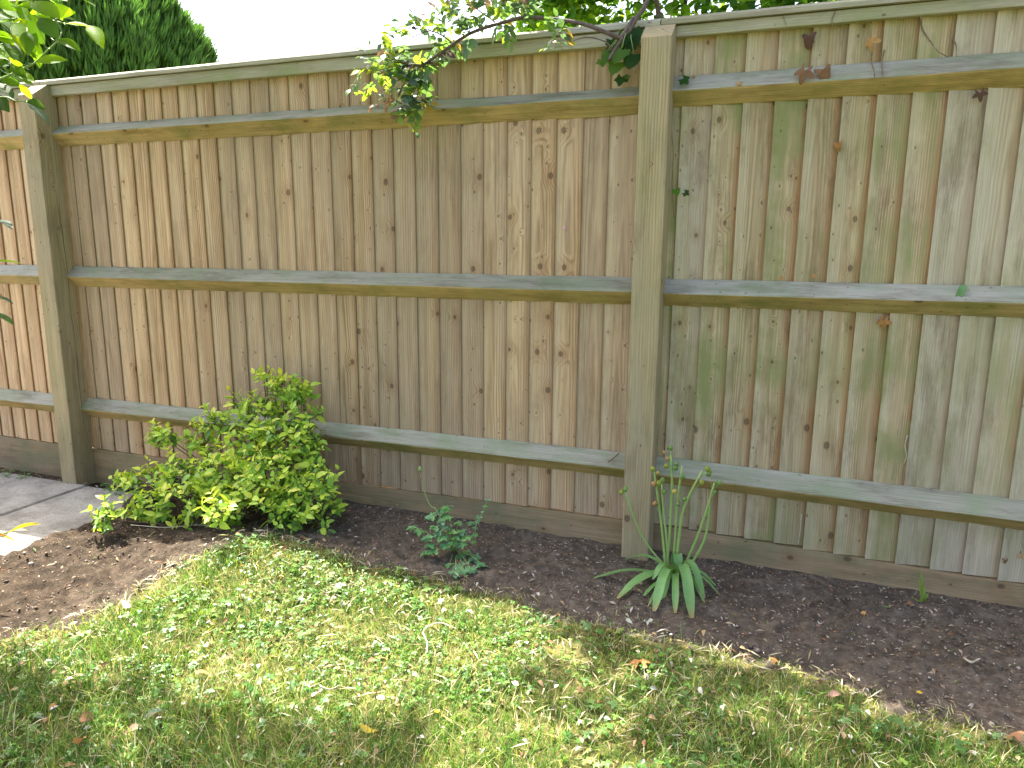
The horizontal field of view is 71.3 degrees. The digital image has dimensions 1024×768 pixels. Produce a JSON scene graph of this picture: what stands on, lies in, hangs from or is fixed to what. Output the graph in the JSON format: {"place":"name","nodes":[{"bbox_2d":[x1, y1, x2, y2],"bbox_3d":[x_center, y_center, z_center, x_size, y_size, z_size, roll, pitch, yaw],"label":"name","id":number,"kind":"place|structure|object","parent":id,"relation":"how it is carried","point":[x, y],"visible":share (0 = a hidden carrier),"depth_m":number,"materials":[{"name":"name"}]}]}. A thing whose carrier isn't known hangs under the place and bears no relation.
{"place":"outdoors","nodes":[
{"label":"outdoors","id":0,"kind":"place"},
{"bbox_2d":[0,472,132,554],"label":"path","id":1,"kind":"structure","parent":0,"point":[49,506],"depth_m":3.31,"materials":[{"name":"grey concrete"}]},
{"bbox_2d":[15,470,30,478],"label":"weed","id":2,"kind":"object","parent":1,"relation":"on","point":[23,476],"visible":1,"depth_m":3.69,"materials":[{"name":"green plant"}]},
{"bbox_2d":[100,483,116,492],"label":"weed","id":3,"kind":"object","parent":1,"relation":"on","point":[109,487],"visible":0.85,"depth_m":3.35,"materials":[{"name":"green plant"}]},
{"bbox_2d":[111,489,123,495],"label":"weed","id":4,"kind":"object","parent":1,"relation":"on","point":[118,491],"visible":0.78,"depth_m":3.30,"materials":[{"name":"green plant"}]},
{"bbox_2d":[178,0,816,61],"label":"sky","id":5,"kind":"structure","parent":0,"point":[242,29],"materials":[{"name":"white"}]},
{"bbox_2d":[0,467,1023,746],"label":"soil bed","id":6,"kind":"object","parent":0,"point":[44,583],"visible":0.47,"depth_m":2.37,"materials":[{"name":"brown soil"}]},
{"bbox_2d":[0,80,61,476],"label":"fence","id":7,"kind":"object","parent":6,"relation":"on","point":[28,437],"visible":0.57,"depth_m":3.72,"materials":[{"name":"brown wood"}]},
{"bbox_2d":[0,0,104,541],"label":"leaved shrub","id":8,"kind":"object","parent":6,"relation":"on","point":[31,29],"visible":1,"depth_m":2.20,"materials":[{"name":"green plant"}]},
{"bbox_2d":[133,525,220,528],"bbox_3d":[-1.331,0.561,2.859,0.418,0.031,0.074,3,11,11],"label":"dry stalk","id":9,"kind":"object","parent":6,"relation":"on","point":[166,527],"visible":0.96,"depth_m":2.85,"materials":[{"name":"beige plant"}]},
{"bbox_2d":[80,365,348,537],"bbox_3d":[-1.226,0.279,2.909,1.186,0.658,0.735,4,11,19],"label":"golden shrub","id":10,"kind":"object","parent":6,"relation":"on","point":[224,493],"visible":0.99,"depth_m":2.91,"materials":[{"name":"green plant"}]},
{"bbox_2d":[40,18,660,544],"bbox_3d":[-0.850,-0.351,3.081,2.875,1.999,0.105,4,11,19],"label":"fence","id":11,"kind":"object","parent":6,"relation":"on","point":[444,300],"visible":0.82,"depth_m":2.95,"materials":[{"name":"brown wood"}]},
{"bbox_2d":[405,466,487,578],"bbox_3d":[-0.241,0.497,2.600,0.349,0.329,0.205,10,14,42],"label":"columbine plant","id":12,"kind":"object","parent":6,"relation":"on","point":[459,569],"visible":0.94,"depth_m":2.60,"materials":[{"name":"green plant"}]},
{"bbox_2d":[471,498,489,544],"bbox_3d":[-0.117,0.534,2.698,0.081,0.219,0.043,4,11,19],"label":"weed sprig","id":13,"kind":"object","parent":6,"relation":"on","point":[477,521],"visible":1,"depth_m":2.69,"materials":[{"name":"green plant"}]},
{"bbox_2d":[0,473,1023,741],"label":"pebbles","id":14,"kind":"object","parent":6,"relation":"on","point":[628,601],"visible":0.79,"depth_m":2.35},
{"bbox_2d":[345,0,710,138],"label":"climbing rose","id":15,"kind":"object","parent":6,"relation":"on","point":[503,9],"visible":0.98,"depth_m":2.52,"materials":[{"name":"plant"}]},
{"bbox_2d":[621,24,676,560],"bbox_3d":[0.480,-0.094,2.569,0.102,2.233,0.113,4,11,19],"label":"fence post","id":16,"kind":"object","parent":6,"relation":"on","point":[655,104],"visible":0.84,"depth_m":2.47,"materials":[{"name":"brown wood"}]},
{"bbox_2d":[596,25,642,86],"bbox_3d":[0.362,-1.107,2.401,0.157,0.199,0.075,4,11,19],"label":"ivy trail","id":17,"kind":"object","parent":16,"relation":"hanging from","point":[630,42],"visible":0.89,"depth_m":2.38,"materials":[{"name":"green plant"}]},
{"bbox_2d":[671,187,679,195],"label":"ivy leaf","id":18,"kind":"object","parent":16,"relation":"attached to","point":[676,192],"visible":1,"depth_m":2.44,"materials":[{"name":"green plant"}]},
{"bbox_2d":[594,445,721,617],"bbox_3d":[0.485,0.458,2.378,0.385,0.501,0.288,9,14,38],"label":"bulb plant","id":19,"kind":"object","parent":6,"relation":"on","point":[666,573],"visible":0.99,"depth_m":2.39,"materials":[{"name":"green plant"}]},
{"bbox_2d":[653,0,1023,607],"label":"fence","id":20,"kind":"object","parent":6,"relation":"on","point":[791,396],"visible":0.92,"depth_m":2.36,"materials":[{"name":"brown wood"}]},
{"bbox_2d":[672,136,673,215],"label":"dry vine","id":21,"kind":"object","parent":20,"relation":"attached to","point":[672,174],"visible":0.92,"depth_m":2.47,"materials":[{"name":"brown plant"}]},
{"bbox_2d":[678,75,689,84],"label":"ivy leaf","id":22,"kind":"object","parent":20,"relation":"attached to","point":[684,80],"visible":1,"depth_m":2.38,"materials":[{"name":"green plant"}]},
{"bbox_2d":[682,190,688,196],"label":"ivy leaf","id":23,"kind":"object","parent":20,"relation":"attached to","point":[686,193],"visible":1,"depth_m":2.44,"materials":[{"name":"green plant"}]},
{"bbox_2d":[798,514,801,543],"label":"dry vine","id":24,"kind":"object","parent":20,"relation":"attached to","point":[800,528],"visible":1,"depth_m":2.54,"materials":[{"name":"grey plant"}]},
{"bbox_2d":[794,65,813,84],"bbox_3d":[0.920,-0.976,2.252,0.064,0.062,0.014,7,13,32],"label":"dead leaf","id":25,"kind":"object","parent":20,"relation":"attached to","point":[802,73],"visible":1,"depth_m":2.25,"materials":[{"name":"brown plant"}]},
{"bbox_2d":[802,31,816,49],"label":"dead leaf","id":26,"kind":"object","parent":20,"relation":"attached to","point":[808,41],"visible":1,"depth_m":2.26,"materials":[{"name":"brown plant"}]},
{"bbox_2d":[814,64,830,79],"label":"dead leaf","id":27,"kind":"object","parent":20,"relation":"attached to","point":[825,73],"visible":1,"depth_m":2.23,"materials":[{"name":"brown plant"}]},
{"bbox_2d":[834,140,842,151],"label":"dead leaf","id":28,"kind":"object","parent":20,"relation":"attached to","point":[838,146],"visible":1,"depth_m":2.29,"materials":[{"name":"orange plant"}]},
{"bbox_2d":[870,51,874,77],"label":"dry vine","id":29,"kind":"object","parent":20,"relation":"attached to","point":[872,64],"visible":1,"depth_m":2.21,"materials":[{"name":"plant"}]},
{"bbox_2d":[865,32,880,51],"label":"dead leaf","id":30,"kind":"object","parent":20,"relation":"attached to","point":[871,42],"visible":1,"depth_m":2.20,"materials":[{"name":"orange plant"}]},
{"bbox_2d":[881,50,884,75],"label":"dry vine","id":31,"kind":"object","parent":20,"relation":"attached to","point":[882,61],"visible":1,"depth_m":2.21,"materials":[{"name":"plant"}]},
{"bbox_2d":[876,316,891,328],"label":"dead leaf","id":32,"kind":"object","parent":20,"relation":"attached to","point":[885,322],"visible":1,"depth_m":2.33,"materials":[{"name":"brown plant"}]},
{"bbox_2d":[920,17,948,56],"bbox_3d":[1.266,-1.035,2.135,0.089,0.127,0.041,11,15,44],"label":"dry vine","id":33,"kind":"object","parent":20,"relation":"attached to","point":[930,41],"visible":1,"depth_m":2.15,"materials":[{"name":"plant"}]},
{"bbox_2d":[955,284,967,296],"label":"green leaf","id":34,"kind":"object","parent":20,"relation":"on","point":[961,290],"visible":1,"depth_m":2.22,"materials":[{"name":"green plant"}]},
{"bbox_2d":[972,88,987,101],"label":"dead leaf","id":35,"kind":"object","parent":20,"relation":"attached to","point":[981,94],"visible":1,"depth_m":2.13,"materials":[{"name":"brown plant"}]},
{"bbox_2d":[912,572,928,601],"bbox_3d":[1.348,0.668,2.356,0.050,0.111,0.026,4,11,19],"label":"green sprout","id":36,"kind":"object","parent":6,"relation":"on","point":[923,595],"visible":1,"depth_m":2.35,"materials":[{"name":"green plant"}]},
{"bbox_2d":[963,657,980,662],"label":"dry stalk","id":37,"kind":"object","parent":6,"relation":"on","point":[966,659],"visible":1,"depth_m":1.99,"materials":[{"name":"beige plant"}]},
{"bbox_2d":[0,526,1023,767],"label":"lawn","id":38,"kind":"structure","parent":0,"point":[566,665],"depth_m":1.85,"materials":[{"name":"green plant"}]},
{"bbox_2d":[73,737,85,743],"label":"fallen leaf","id":39,"kind":"object","parent":38,"relation":"on","point":[75,741],"visible":1,"depth_m":1.60,"materials":[{"name":"brown plant"}]},
{"bbox_2d":[79,711,93,721],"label":"fallen leaf","id":40,"kind":"object","parent":38,"relation":"on","point":[87,718],"visible":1,"depth_m":1.70,"materials":[{"name":"brown plant"}]},
{"bbox_2d":[121,600,130,607],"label":"fallen leaf","id":41,"kind":"object","parent":38,"relation":"on","point":[123,602],"visible":0.96,"depth_m":2.21,"materials":[{"name":"white plant"}]},
{"bbox_2d":[124,724,141,733],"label":"fallen leaf","id":42,"kind":"object","parent":38,"relation":"on","point":[137,725],"visible":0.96,"depth_m":1.66,"materials":[{"name":"beige plant"}]},
{"bbox_2d":[141,708,164,721],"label":"fallen leaf","id":43,"kind":"object","parent":38,"relation":"on","point":[154,710],"visible":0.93,"depth_m":1.71,"materials":[{"name":"green plant"}]},
{"bbox_2d":[195,669,211,675],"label":"fallen leaf","id":44,"kind":"object","parent":38,"relation":"on","point":[202,671],"visible":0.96,"depth_m":1.88,"materials":[{"name":"yellow plant"}]},
{"bbox_2d":[358,724,376,732],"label":"fallen leaf","id":45,"kind":"object","parent":38,"relation":"on","point":[363,727],"visible":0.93,"depth_m":1.65,"materials":[{"name":"yellow plant"}]},
{"bbox_2d":[422,622,456,652],"bbox_3d":[-0.230,0.723,2.047,0.085,0.013,0.168,6,12,27],"label":"dry stalk","id":46,"kind":"object","parent":38,"relation":"on","point":[427,627],"visible":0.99,"depth_m":2.08,"materials":[{"name":"beige plant"}]},
{"bbox_2d":[0,533,988,767],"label":"buttercup foliage","id":47,"kind":"object","parent":38,"relation":"on","point":[854,708],"visible":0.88,"depth_m":1.85,"materials":[{"name":"green plant"}]},
{"bbox_2d":[0,528,1022,767],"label":"cut straw","id":48,"kind":"object","parent":38,"relation":"on","point":[656,673],"visible":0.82,"depth_m":1.87,"materials":[{"name":"plant"}]},
{"bbox_2d":[0,533,1023,767],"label":"clover","id":49,"kind":"object","parent":38,"relation":"on","point":[438,672],"visible":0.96,"depth_m":1.95,"materials":[{"name":"green plant"}]},
{"bbox_2d":[1,524,1023,767],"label":"leaf scraps","id":50,"kind":"object","parent":38,"relation":"on","point":[540,682],"visible":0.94,"depth_m":1.88,"materials":[{"name":"plant"}]},
{"bbox_2d":[629,659,650,668],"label":"fallen leaf","id":51,"kind":"object","parent":38,"relation":"on","point":[642,661],"visible":0.98,"depth_m":1.95,"materials":[{"name":"orange plant"}]},
{"bbox_2d":[826,690,839,696],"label":"fallen leaf","id":52,"kind":"object","parent":38,"relation":"on","point":[833,693],"visible":1,"depth_m":1.82,"materials":[{"name":"plant"}]},
{"bbox_2d":[1008,731,1023,741],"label":"fallen leaf","id":53,"kind":"object","parent":38,"relation":"on","point":[1017,735],"visible":1,"depth_m":1.67,"materials":[{"name":"orange plant"}]},
{"label":"ground","id":54,"kind":"structure","parent":0,"visible":0},
{"bbox_2d":[18,85,95,485],"bbox_3d":[-2.225,-0.296,3.530,0.102,2.233,0.113,4,11,19],"label":"fence post","id":55,"kind":"object","parent":54,"relation":"on","point":[45,179],"visible":0.81,"depth_m":3.46,"materials":[{"name":"brown wood"}]},
{"bbox_2d":[0,0,226,83],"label":"conifer tree","id":56,"kind":"object","parent":54,"relation":"on","point":[147,34],"visible":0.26,"depth_m":9.94,"materials":[{"name":"green plant"}]},
{"bbox_2d":[502,0,838,32],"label":"overgrown hedge","id":57,"kind":"object","parent":54,"relation":"on","point":[574,9],"visible":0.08,"depth_m":2.62,"materials":[{"name":"green plant"}]}
]}

